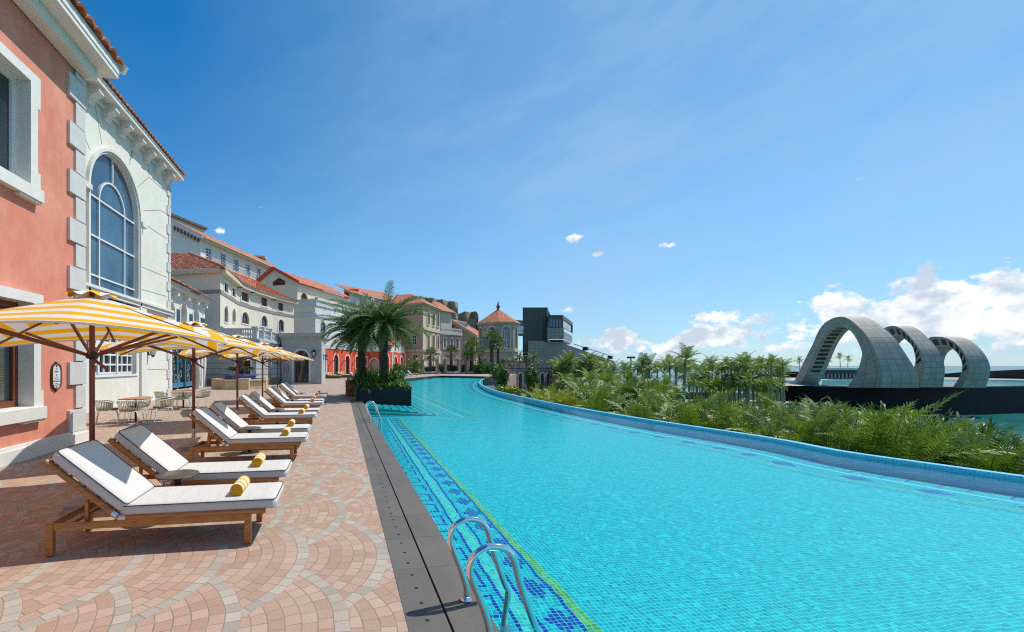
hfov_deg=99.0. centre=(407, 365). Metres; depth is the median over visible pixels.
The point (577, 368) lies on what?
coconut palm
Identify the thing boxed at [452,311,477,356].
rock outcrop
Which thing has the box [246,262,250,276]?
window
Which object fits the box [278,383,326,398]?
sun lounger
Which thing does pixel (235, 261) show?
window
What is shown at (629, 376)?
coconut palm
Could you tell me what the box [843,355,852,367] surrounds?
coconut palm
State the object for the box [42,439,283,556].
sun lounger
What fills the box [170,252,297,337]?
curved beige house
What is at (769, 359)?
coconut palm
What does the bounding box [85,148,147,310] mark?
arched window
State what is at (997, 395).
sea platform
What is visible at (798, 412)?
fern
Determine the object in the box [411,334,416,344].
window
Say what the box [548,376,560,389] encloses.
shrub
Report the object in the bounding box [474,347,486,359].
fan palm
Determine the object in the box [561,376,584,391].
coconut palm
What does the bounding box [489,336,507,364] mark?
fan palm
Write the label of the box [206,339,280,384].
terrace block
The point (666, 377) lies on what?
coconut palm
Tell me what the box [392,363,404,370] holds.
leafy shrub
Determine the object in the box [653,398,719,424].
fern
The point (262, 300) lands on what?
window
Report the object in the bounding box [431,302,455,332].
tiled upper house
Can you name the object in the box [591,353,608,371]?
coconut palm
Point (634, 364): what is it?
coconut palm
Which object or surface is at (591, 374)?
fern
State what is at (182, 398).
rope chair
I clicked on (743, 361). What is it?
coconut palm
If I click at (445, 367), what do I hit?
cabana
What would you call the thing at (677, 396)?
fern
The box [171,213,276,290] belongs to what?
tall white house
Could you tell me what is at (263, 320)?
window
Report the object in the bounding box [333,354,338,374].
arched door
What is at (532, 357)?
date palm
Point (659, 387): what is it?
fern
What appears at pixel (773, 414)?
fern
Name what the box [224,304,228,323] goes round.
window
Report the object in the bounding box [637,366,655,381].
coconut palm
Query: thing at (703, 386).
coconut palm
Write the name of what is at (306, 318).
red arcade house
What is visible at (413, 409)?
pool steps
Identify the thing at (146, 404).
rope chair
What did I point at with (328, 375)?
wicker daybed
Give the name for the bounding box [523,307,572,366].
modern black building
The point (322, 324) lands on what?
window
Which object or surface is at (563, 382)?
coconut palm
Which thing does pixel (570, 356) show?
coconut palm
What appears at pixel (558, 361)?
coconut palm
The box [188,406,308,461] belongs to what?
sun lounger
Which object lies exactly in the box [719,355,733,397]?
coconut palm
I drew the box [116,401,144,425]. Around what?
rope chair
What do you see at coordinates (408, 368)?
leafy shrub
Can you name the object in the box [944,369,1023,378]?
dark bridge
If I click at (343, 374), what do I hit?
wicker daybed
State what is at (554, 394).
yellow palm
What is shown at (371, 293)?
hidden tiled house
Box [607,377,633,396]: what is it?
fern
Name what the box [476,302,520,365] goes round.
octagonal tower
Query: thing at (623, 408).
fern
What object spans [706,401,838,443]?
fern
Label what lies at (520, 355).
date palm
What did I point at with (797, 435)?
fern
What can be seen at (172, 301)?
window
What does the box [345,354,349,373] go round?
arched door
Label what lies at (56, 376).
wall plaque
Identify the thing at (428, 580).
pool coping
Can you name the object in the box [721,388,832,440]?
fern
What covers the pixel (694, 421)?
fern
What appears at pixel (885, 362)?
sculptural arch
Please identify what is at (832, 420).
fern
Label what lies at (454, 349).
fan palm
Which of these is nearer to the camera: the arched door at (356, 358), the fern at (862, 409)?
the fern at (862, 409)
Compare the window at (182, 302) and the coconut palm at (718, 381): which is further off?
the coconut palm at (718, 381)
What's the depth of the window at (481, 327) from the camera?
127.62 m
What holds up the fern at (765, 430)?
on the garden ground
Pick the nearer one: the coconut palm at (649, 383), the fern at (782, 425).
the fern at (782, 425)
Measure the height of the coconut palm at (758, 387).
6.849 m
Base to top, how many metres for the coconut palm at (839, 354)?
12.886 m
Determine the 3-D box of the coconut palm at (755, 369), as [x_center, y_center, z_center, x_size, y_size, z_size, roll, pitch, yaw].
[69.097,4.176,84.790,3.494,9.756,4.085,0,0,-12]
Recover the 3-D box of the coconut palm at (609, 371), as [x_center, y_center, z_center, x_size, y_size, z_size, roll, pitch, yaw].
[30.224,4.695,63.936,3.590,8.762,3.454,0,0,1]
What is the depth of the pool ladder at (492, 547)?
2.72 m
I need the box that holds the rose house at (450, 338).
[440,328,462,364]
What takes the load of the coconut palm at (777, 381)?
on the garden ground
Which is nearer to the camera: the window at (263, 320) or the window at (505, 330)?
the window at (263, 320)
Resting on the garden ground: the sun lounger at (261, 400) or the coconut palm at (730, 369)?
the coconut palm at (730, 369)
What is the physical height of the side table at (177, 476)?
0.500 m
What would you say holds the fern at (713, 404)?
on the garden ground
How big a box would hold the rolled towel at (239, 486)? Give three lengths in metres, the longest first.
0.352 x 0.136 x 0.129 m
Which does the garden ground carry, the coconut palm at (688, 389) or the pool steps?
the coconut palm at (688, 389)
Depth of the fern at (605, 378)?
56.66 m
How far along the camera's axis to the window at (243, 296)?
47.33 m
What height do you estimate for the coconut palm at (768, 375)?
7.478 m
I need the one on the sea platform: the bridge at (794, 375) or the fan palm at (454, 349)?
the bridge at (794, 375)
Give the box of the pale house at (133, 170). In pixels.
[83,77,185,412]
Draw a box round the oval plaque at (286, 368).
[284,364,288,372]
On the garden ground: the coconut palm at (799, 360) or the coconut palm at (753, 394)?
the coconut palm at (753, 394)
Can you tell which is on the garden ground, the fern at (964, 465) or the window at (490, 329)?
the fern at (964, 465)
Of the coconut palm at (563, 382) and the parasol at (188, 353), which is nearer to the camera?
the parasol at (188, 353)
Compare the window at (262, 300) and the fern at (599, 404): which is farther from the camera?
the window at (262, 300)
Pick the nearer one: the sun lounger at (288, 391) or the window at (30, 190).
the window at (30, 190)
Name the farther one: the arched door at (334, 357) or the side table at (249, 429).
the arched door at (334, 357)
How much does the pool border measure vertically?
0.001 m
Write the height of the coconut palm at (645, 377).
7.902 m
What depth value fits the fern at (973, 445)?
13.89 m
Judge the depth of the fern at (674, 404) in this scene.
25.97 m
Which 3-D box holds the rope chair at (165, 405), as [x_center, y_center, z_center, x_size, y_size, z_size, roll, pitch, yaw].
[-7.894,1.385,13.767,0.660,0.735,0.754,0,0,-44]
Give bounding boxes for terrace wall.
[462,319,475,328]
[500,361,539,366]
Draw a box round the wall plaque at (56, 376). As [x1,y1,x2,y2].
[50,362,61,391]
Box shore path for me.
[750,400,805,408]
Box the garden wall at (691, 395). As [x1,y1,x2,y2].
[678,392,726,398]
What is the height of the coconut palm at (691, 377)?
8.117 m
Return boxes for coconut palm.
[549,372,575,390]
[552,357,571,389]
[553,352,575,370]
[557,360,576,385]
[558,350,582,391]
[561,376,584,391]
[571,362,589,380]
[577,351,603,381]
[590,373,612,391]
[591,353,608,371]
[597,359,626,375]
[600,368,619,383]
[615,360,635,384]
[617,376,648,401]
[618,370,639,384]
[627,352,653,380]
[628,359,641,382]
[634,373,660,388]
[636,375,662,405]
[637,353,663,378]
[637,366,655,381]
[650,360,666,380]
[657,354,683,378]
[657,374,682,392]
[660,354,692,392]
[665,342,704,402]
[679,378,694,401]
[682,370,706,400]
[686,358,697,400]
[686,362,714,399]
[692,378,710,406]
[698,360,714,397]
[699,368,713,401]
[702,366,720,396]
[703,354,718,392]
[703,356,722,396]
[704,378,722,404]
[708,374,727,392]
[709,376,731,398]
[711,362,732,395]
[713,372,734,394]
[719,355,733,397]
[720,358,733,399]
[720,359,741,402]
[727,350,764,398]
[729,373,750,406]
[729,374,739,399]
[731,355,754,398]
[733,373,741,405]
[734,378,755,404]
[736,370,762,406]
[745,378,767,406]
[749,355,773,406]
[749,363,768,406]
[750,379,762,405]
[754,377,780,392]
[756,361,776,399]
[760,353,782,393]
[761,373,776,394]
[765,376,791,401]
[769,357,796,405]
[772,362,794,404]
[773,371,794,405]
[794,356,804,370]
[834,351,844,367]
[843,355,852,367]
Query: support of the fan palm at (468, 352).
on the terrace paving
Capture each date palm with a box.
[316,301,399,381]
[324,280,438,386]
[511,350,528,366]
[525,351,540,362]
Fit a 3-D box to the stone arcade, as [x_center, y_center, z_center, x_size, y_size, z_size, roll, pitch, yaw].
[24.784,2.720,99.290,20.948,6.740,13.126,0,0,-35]
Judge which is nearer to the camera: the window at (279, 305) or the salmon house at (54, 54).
the salmon house at (54, 54)
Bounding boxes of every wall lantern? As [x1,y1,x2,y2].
[147,351,155,356]
[311,349,315,357]
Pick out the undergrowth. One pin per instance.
(989, 427)
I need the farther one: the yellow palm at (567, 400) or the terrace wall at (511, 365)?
the terrace wall at (511, 365)
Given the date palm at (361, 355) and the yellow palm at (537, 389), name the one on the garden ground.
the yellow palm at (537, 389)
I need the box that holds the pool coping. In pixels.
[350,376,499,631]
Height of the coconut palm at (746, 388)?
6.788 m
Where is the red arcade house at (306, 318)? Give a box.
[293,299,367,374]
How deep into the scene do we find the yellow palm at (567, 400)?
23.78 m
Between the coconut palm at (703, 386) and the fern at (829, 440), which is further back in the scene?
the coconut palm at (703, 386)
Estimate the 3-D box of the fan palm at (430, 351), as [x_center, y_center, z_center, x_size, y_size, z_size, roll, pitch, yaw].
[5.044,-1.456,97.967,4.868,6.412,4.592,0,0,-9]
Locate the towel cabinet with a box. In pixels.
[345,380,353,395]
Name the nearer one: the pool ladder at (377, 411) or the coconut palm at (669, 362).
the pool ladder at (377, 411)
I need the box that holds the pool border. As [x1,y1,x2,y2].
[465,381,1023,513]
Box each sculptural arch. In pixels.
[794,316,918,387]
[884,326,944,386]
[928,337,989,387]
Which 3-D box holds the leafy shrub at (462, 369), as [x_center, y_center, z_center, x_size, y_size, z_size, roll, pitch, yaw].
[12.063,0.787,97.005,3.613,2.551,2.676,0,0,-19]
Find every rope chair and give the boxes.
[95,399,119,424]
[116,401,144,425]
[126,396,151,419]
[150,397,174,421]
[153,391,170,409]
[171,392,191,408]
[174,389,191,405]
[195,389,210,407]
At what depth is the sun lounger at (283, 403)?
15.21 m
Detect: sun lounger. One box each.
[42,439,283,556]
[107,424,291,509]
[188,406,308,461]
[207,401,310,447]
[237,394,316,423]
[248,391,319,424]
[264,387,323,411]
[270,386,323,404]
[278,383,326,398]
[284,382,327,397]
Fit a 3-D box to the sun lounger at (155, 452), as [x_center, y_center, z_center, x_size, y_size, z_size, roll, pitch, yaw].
[-2.599,1.263,5.544,2.065,0.974,0.686,0,0,-9]
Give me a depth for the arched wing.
31.83 m
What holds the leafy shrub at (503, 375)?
on the overflow ledge
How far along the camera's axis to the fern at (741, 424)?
17.56 m
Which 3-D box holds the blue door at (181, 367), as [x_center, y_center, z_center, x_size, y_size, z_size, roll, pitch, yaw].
[-16.807,-0.325,32.136,0.110,4.050,6.186,0,0,-9]
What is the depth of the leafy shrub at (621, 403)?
24.68 m
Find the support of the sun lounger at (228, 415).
on the terrace paving
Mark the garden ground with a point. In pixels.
(524, 395)
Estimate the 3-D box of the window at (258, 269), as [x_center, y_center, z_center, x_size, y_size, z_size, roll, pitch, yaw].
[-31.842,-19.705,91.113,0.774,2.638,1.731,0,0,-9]
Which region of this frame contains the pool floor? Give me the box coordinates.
[372,378,1023,631]
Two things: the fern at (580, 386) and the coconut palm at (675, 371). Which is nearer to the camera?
the fern at (580, 386)
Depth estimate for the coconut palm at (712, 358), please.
100.53 m
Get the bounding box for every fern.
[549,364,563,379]
[564,380,635,413]
[570,378,602,395]
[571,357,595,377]
[573,367,604,385]
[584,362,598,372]
[585,385,621,407]
[589,380,624,399]
[593,369,622,387]
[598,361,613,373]
[604,384,683,418]
[605,386,641,415]
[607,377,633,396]
[609,397,634,413]
[611,374,623,384]
[612,381,643,401]
[619,385,713,421]
[620,381,704,418]
[630,377,662,406]
[647,402,720,423]
[650,380,675,399]
[651,397,685,417]
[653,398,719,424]
[654,388,683,405]
[654,393,737,427]
[671,384,688,399]
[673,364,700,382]
[673,386,759,429]
[678,388,754,423]
[678,390,752,424]
[704,406,784,435]
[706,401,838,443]
[710,391,813,439]
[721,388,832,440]
[722,386,739,399]
[724,406,865,453]
[746,405,814,438]
[753,393,870,448]
[772,416,862,450]
[781,401,851,433]
[784,419,886,453]
[798,401,945,459]
[813,391,1017,461]
[835,403,946,446]
[840,414,1004,472]
[857,408,1018,464]
[858,414,982,463]
[912,422,1023,474]
[913,431,960,463]
[913,432,1023,473]
[921,423,1023,474]
[945,438,1023,474]
[975,430,1023,456]
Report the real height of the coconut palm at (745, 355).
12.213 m
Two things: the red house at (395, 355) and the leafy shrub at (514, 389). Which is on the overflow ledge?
the leafy shrub at (514, 389)
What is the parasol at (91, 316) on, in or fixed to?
on the terrace paving
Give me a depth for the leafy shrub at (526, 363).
96.63 m
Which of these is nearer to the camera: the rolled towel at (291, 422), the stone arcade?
the rolled towel at (291, 422)
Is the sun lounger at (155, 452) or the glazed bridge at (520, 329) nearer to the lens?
the sun lounger at (155, 452)
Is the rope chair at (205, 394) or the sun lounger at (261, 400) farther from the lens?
the rope chair at (205, 394)
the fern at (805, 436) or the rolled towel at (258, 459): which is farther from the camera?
the fern at (805, 436)
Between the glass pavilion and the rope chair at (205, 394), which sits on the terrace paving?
the rope chair at (205, 394)
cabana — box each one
[421,360,438,373]
[443,360,461,373]
[464,360,482,373]
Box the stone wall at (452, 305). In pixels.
[419,296,457,313]
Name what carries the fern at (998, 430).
on the garden ground
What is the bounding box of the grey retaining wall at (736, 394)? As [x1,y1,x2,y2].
[709,393,779,399]
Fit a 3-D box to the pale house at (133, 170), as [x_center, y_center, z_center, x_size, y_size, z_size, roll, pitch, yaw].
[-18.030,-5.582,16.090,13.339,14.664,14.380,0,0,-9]
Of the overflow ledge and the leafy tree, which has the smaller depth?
the overflow ledge
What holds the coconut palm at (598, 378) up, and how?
on the garden ground
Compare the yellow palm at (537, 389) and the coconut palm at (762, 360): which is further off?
the coconut palm at (762, 360)
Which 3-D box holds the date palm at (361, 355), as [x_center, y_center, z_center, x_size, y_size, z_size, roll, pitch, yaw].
[-2.542,-1.403,24.715,5.323,5.307,5.417,0,0,-23]
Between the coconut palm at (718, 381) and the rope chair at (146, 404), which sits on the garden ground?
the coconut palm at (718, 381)
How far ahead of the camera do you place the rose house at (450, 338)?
129.56 m
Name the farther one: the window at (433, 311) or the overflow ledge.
the window at (433, 311)
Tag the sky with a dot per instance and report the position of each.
(728, 178)
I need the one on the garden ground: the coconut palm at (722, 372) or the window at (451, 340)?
the coconut palm at (722, 372)
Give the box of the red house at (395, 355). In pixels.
[366,335,408,371]
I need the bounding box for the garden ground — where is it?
[521,390,795,413]
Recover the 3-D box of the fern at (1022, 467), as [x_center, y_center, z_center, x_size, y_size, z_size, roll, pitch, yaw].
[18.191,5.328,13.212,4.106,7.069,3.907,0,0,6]
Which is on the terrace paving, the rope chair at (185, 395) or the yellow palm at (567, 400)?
the rope chair at (185, 395)
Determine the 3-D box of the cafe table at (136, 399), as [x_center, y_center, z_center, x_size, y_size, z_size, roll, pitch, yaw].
[-8.512,1.380,13.346,0.760,0.740,0.760,0,0,-17]
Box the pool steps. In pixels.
[364,402,434,416]
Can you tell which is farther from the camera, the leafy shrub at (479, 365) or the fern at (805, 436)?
the leafy shrub at (479, 365)
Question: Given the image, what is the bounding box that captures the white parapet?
[729,379,797,382]
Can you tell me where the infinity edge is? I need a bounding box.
[479,379,1023,495]
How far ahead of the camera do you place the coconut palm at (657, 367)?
94.97 m
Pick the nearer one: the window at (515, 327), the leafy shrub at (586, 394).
the leafy shrub at (586, 394)
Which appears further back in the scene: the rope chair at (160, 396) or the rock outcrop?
the rock outcrop
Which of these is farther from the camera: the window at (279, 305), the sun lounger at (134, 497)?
the window at (279, 305)
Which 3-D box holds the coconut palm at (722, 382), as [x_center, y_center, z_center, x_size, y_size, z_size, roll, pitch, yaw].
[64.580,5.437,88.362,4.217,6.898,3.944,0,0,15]
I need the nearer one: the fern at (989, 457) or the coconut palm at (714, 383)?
the fern at (989, 457)
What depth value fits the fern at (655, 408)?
20.27 m
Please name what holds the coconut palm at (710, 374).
on the garden ground
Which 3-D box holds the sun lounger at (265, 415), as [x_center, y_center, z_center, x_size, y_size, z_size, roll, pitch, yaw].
[-3.561,1.263,11.740,2.066,0.974,0.686,0,0,-9]
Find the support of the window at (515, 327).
in the octagonal tower
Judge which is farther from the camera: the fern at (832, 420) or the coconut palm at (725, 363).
the coconut palm at (725, 363)
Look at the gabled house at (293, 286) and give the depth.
83.07 m
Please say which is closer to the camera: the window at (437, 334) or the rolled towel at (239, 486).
the rolled towel at (239, 486)
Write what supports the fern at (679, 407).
on the garden ground
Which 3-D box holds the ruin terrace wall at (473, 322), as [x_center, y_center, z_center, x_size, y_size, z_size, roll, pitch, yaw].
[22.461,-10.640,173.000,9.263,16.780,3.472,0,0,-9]
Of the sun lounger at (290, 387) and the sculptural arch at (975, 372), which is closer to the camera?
the sun lounger at (290, 387)
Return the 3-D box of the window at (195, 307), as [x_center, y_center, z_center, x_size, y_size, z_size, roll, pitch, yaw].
[-17.040,-3.953,33.788,0.560,1.548,1.574,0,0,-9]
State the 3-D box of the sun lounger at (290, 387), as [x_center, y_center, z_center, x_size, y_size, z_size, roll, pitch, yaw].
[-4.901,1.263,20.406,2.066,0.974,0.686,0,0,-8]
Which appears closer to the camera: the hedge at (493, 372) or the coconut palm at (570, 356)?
the hedge at (493, 372)
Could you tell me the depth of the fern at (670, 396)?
38.74 m
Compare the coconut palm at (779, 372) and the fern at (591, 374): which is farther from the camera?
the coconut palm at (779, 372)
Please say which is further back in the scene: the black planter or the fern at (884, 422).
the black planter
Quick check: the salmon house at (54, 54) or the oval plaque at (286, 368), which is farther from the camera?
the oval plaque at (286, 368)
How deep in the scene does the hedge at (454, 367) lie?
99.83 m
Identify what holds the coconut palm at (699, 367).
on the garden ground
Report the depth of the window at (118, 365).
18.22 m
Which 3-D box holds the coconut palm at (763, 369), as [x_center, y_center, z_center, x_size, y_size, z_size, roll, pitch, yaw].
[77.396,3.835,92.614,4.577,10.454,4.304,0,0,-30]
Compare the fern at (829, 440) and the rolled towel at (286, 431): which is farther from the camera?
the fern at (829, 440)
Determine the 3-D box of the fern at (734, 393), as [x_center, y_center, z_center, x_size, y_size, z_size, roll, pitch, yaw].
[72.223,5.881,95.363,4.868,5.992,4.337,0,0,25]
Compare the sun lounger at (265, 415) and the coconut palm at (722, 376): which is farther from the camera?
the coconut palm at (722, 376)
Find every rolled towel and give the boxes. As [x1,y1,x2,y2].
[230,475,249,495]
[252,453,265,466]
[282,427,290,435]
[288,419,294,426]
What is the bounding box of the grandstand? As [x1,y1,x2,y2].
[544,342,613,383]
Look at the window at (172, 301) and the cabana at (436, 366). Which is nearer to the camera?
the window at (172, 301)
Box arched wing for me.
[170,277,215,391]
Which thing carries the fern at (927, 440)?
on the garden ground
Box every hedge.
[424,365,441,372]
[447,364,457,371]
[480,361,501,374]
[489,366,501,380]
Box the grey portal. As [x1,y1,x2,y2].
[277,333,328,383]
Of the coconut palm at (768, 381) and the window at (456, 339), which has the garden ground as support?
the coconut palm at (768, 381)
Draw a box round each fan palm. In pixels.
[420,346,439,371]
[442,344,458,371]
[460,337,483,371]
[462,349,473,361]
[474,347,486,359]
[479,328,502,373]
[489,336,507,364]
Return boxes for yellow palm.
[521,383,549,400]
[534,384,569,403]
[547,386,586,408]
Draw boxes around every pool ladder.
[365,401,381,431]
[447,516,540,631]
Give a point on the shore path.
(786, 404)
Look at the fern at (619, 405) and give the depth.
24.33 m
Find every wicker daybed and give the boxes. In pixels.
[325,372,342,377]
[335,372,350,377]
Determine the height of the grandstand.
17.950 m
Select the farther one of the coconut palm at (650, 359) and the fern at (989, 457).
the coconut palm at (650, 359)
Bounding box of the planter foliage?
[343,362,415,392]
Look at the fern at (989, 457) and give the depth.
13.16 m
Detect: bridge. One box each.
[517,320,522,335]
[729,372,798,378]
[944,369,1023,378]
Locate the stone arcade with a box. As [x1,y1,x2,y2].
[504,363,551,393]
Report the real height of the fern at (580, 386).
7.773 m
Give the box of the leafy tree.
[523,363,539,388]
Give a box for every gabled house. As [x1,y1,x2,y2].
[256,266,351,306]
[452,319,477,368]
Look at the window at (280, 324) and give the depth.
55.60 m
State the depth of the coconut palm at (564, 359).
95.75 m
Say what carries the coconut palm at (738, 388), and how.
on the garden ground
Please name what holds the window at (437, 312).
in the apricot house at (431, 325)
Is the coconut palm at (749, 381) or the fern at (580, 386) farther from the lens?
the coconut palm at (749, 381)
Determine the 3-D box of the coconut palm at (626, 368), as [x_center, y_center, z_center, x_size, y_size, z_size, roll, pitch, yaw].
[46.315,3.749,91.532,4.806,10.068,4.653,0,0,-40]
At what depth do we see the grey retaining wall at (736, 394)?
109.58 m
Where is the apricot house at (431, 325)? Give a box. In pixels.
[386,294,442,369]
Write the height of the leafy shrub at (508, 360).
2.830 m
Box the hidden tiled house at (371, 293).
[335,284,389,309]
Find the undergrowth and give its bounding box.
[523,379,1023,453]
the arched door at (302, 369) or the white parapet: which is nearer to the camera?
the arched door at (302, 369)
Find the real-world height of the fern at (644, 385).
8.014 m
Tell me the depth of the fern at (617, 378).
67.00 m
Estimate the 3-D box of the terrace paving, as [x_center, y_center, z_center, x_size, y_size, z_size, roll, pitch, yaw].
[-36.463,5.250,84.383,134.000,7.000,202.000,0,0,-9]
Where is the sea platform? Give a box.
[762,377,1023,414]
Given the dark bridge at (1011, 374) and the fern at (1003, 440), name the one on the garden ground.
the fern at (1003, 440)
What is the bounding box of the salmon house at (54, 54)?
[0,0,128,467]
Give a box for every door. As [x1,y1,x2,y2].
[172,349,191,389]
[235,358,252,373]
[292,348,310,383]
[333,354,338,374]
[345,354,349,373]
[355,355,357,372]
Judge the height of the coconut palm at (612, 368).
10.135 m
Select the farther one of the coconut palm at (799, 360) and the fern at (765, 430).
the coconut palm at (799, 360)
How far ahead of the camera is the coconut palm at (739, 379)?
88.24 m
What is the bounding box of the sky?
[78,0,1023,365]
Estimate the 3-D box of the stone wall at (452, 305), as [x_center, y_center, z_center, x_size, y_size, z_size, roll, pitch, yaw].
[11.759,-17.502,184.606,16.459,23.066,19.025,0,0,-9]
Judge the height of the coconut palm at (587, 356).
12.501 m
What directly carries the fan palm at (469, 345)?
on the terrace paving
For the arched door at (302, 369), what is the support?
in the grey portal
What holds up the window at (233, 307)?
in the curved beige house at (237, 303)
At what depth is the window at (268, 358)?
40.01 m
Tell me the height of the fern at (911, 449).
7.290 m
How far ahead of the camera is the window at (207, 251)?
75.08 m
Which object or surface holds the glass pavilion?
on the sea platform
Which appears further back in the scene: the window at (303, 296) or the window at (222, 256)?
the window at (303, 296)
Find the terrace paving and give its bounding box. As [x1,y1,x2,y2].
[0,373,520,631]
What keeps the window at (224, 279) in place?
in the curved beige house at (237, 303)
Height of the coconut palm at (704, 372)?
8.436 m
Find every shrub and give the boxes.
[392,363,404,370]
[399,365,411,372]
[406,357,424,374]
[439,363,449,373]
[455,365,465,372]
[472,360,485,373]
[494,361,510,390]
[494,384,523,394]
[500,358,512,366]
[518,359,529,366]
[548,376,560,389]
[568,389,625,410]
[594,397,628,412]
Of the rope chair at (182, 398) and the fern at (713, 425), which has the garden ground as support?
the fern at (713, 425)
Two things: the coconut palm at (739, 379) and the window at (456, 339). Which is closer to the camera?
the coconut palm at (739, 379)
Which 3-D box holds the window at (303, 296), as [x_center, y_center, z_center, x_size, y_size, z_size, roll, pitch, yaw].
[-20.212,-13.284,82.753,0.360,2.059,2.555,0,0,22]
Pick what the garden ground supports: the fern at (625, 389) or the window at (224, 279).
the fern at (625, 389)
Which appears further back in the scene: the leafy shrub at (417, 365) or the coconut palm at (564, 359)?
the coconut palm at (564, 359)
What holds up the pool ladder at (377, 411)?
attached to the pool coping
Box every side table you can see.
[155,469,199,485]
[238,426,261,453]
[269,408,284,423]
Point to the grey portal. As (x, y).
(304, 371)
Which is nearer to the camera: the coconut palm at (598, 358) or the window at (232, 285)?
the window at (232, 285)
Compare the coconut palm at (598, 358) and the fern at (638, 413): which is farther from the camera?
the coconut palm at (598, 358)
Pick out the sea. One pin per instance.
(1009, 419)
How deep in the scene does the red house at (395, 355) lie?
103.33 m
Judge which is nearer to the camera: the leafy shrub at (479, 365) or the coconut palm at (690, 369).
the leafy shrub at (479, 365)
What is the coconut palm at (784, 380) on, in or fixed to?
on the garden ground
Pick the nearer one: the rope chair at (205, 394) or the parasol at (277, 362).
the rope chair at (205, 394)
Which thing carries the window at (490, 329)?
in the octagonal tower
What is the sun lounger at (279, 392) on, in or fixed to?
on the terrace paving
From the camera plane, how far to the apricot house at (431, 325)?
113.93 m
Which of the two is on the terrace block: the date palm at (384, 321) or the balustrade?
the balustrade
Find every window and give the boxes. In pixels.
[0,41,43,205]
[0,285,46,425]
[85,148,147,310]
[95,340,138,377]
[171,299,175,320]
[179,301,187,321]
[192,306,199,321]
[205,245,212,258]
[220,251,226,267]
[224,279,228,294]
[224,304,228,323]
[232,285,235,298]
[232,307,235,323]
[233,257,238,272]
[240,289,249,303]
[241,311,249,325]
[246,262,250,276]
[257,267,261,277]
[260,295,267,307]
[261,315,267,327]
[268,358,269,377]
[277,301,283,312]
[278,319,284,332]
[300,292,307,299]
[320,321,325,332]
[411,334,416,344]
[411,353,418,363]
[432,311,434,326]
[437,312,439,327]
[437,334,439,349]
[443,337,446,348]
[450,337,453,346]
[455,338,459,348]
[479,326,482,347]
[486,325,496,349]
[501,325,510,348]
[514,326,517,349]
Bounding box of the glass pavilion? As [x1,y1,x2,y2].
[822,368,857,378]
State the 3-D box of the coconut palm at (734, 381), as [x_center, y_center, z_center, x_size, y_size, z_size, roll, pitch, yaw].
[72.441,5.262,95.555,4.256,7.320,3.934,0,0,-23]
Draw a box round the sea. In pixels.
[559,366,1023,447]
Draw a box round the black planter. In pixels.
[354,386,410,405]
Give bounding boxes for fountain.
[212,357,267,389]
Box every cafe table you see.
[117,397,152,422]
[172,390,191,408]
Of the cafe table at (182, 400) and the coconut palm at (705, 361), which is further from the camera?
the coconut palm at (705, 361)
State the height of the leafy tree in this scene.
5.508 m
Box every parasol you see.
[0,290,227,513]
[98,321,279,450]
[177,334,295,423]
[219,342,309,409]
[244,347,313,401]
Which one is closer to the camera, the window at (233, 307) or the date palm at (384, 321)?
the date palm at (384, 321)
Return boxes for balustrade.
[217,326,281,341]
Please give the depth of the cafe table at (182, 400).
17.73 m
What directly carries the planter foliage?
in the black planter
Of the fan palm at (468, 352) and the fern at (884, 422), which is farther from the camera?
the fan palm at (468, 352)
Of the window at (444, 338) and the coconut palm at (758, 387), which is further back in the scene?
the window at (444, 338)
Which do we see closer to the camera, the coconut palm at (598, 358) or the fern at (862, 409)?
the fern at (862, 409)
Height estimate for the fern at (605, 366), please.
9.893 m
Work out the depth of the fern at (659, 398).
25.68 m
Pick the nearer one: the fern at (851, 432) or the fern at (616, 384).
the fern at (851, 432)
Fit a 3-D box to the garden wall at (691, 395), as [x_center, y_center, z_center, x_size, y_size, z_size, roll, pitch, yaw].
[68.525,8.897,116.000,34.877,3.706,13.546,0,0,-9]
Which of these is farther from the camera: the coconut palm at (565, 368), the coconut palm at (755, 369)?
the coconut palm at (565, 368)
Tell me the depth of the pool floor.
5.23 m
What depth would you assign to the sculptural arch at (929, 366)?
117.34 m
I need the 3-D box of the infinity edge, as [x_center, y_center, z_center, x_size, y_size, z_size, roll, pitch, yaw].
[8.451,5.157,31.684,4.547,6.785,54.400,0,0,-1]
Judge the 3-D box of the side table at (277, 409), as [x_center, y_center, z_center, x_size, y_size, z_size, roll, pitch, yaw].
[-3.776,1.500,12.315,0.454,0.500,0.454,0,0,-9]
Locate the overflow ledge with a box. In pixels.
[484,385,514,394]
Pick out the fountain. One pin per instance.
(245, 381)
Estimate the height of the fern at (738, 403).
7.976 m
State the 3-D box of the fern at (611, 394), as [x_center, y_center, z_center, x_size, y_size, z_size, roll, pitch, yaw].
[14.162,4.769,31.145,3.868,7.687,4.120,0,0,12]
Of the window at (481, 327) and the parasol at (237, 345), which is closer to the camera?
the parasol at (237, 345)
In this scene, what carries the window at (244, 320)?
in the curved beige house at (237, 303)
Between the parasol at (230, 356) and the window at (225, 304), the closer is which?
the parasol at (230, 356)

